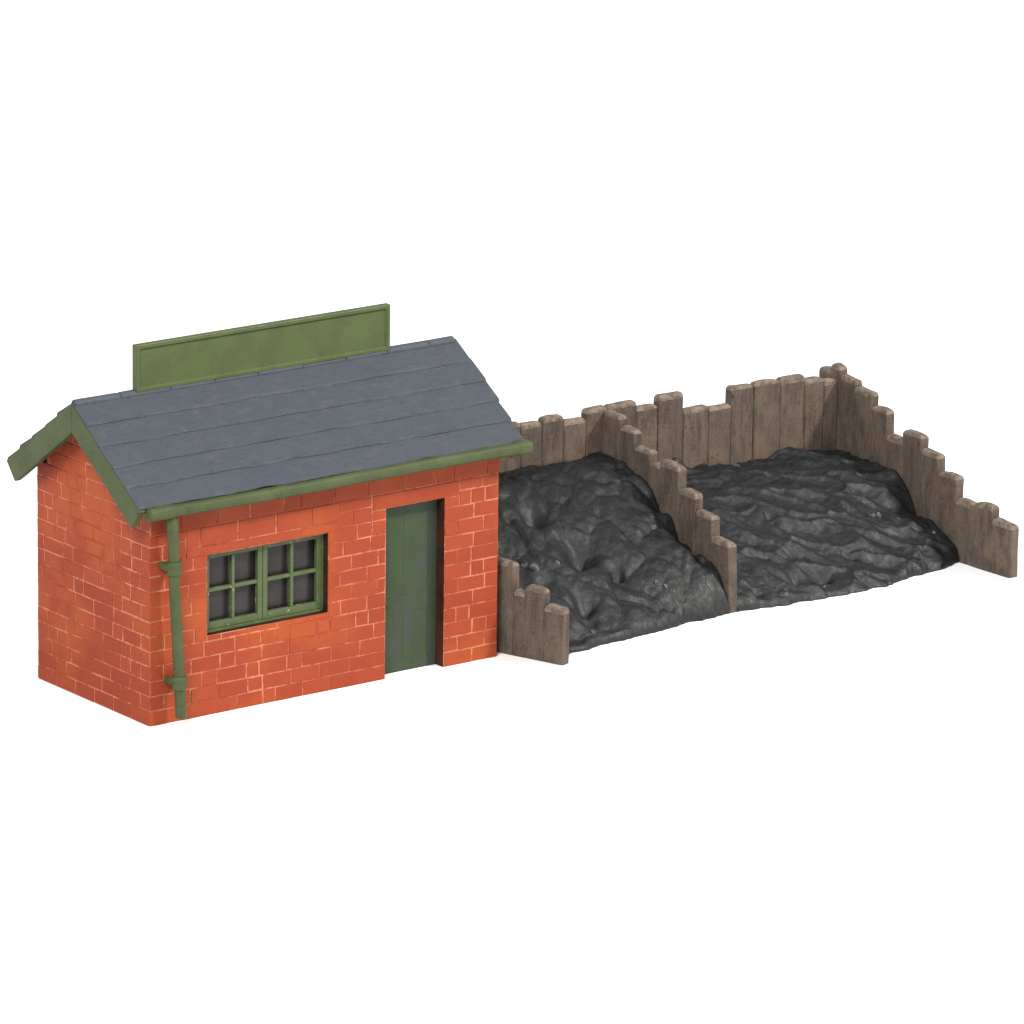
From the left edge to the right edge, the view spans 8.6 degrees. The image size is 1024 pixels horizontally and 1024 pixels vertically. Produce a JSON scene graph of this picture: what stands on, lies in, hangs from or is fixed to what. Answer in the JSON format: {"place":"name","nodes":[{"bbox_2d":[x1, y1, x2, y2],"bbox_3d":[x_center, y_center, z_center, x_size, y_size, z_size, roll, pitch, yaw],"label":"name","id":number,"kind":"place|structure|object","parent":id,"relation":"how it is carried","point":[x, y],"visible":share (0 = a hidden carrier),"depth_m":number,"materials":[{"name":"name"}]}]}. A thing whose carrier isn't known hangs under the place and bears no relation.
{"place":"outdoors","nodes":[
{"label":"outdoors","id":0,"kind":"place"},
{"bbox_2d":[0,0,1023,1023],"bbox_3d":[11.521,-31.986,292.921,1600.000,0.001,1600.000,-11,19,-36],"label":"ground","id":1,"kind":"structure","parent":0,"point":[804,813],"depth_m":180.78,"materials":[{"name":"white paper"}]},
{"bbox_2d":[7,303,532,726],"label":"brick hut","id":2,"kind":"object","parent":1,"relation":"on","point":[229,519],"visible":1,"depth_m":159.67,"materials":[{"name":"red brick"}]},
{"bbox_2d":[207,534,323,632],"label":"window","id":3,"kind":"structure","parent":2,"relation":"in","point":[279,580],"depth_m":159.30,"materials":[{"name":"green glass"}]},
{"bbox_2d":[385,499,436,673],"bbox_3d":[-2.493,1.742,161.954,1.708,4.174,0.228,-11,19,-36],"label":"door","id":4,"kind":"structure","parent":2,"relation":"in","point":[411,529],"depth_m":162.00,"materials":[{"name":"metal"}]},
{"bbox_2d":[496,362,1018,665],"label":"coal bunker","id":5,"kind":"object","parent":1,"relation":"on","point":[834,406],"visible":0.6,"depth_m":171.76},
{"bbox_2d":[498,452,729,653],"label":"coal heap","id":6,"kind":"object","parent":5,"relation":"in","point":[597,548],"visible":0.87,"depth_m":167.13,"materials":[{"name":"black stone"}]},
{"bbox_2d":[671,447,959,611],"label":"coal heap","id":7,"kind":"object","parent":5,"relation":"in","point":[798,525],"visible":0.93,"depth_m":171.25,"materials":[{"name":"black stone"}]}
]}

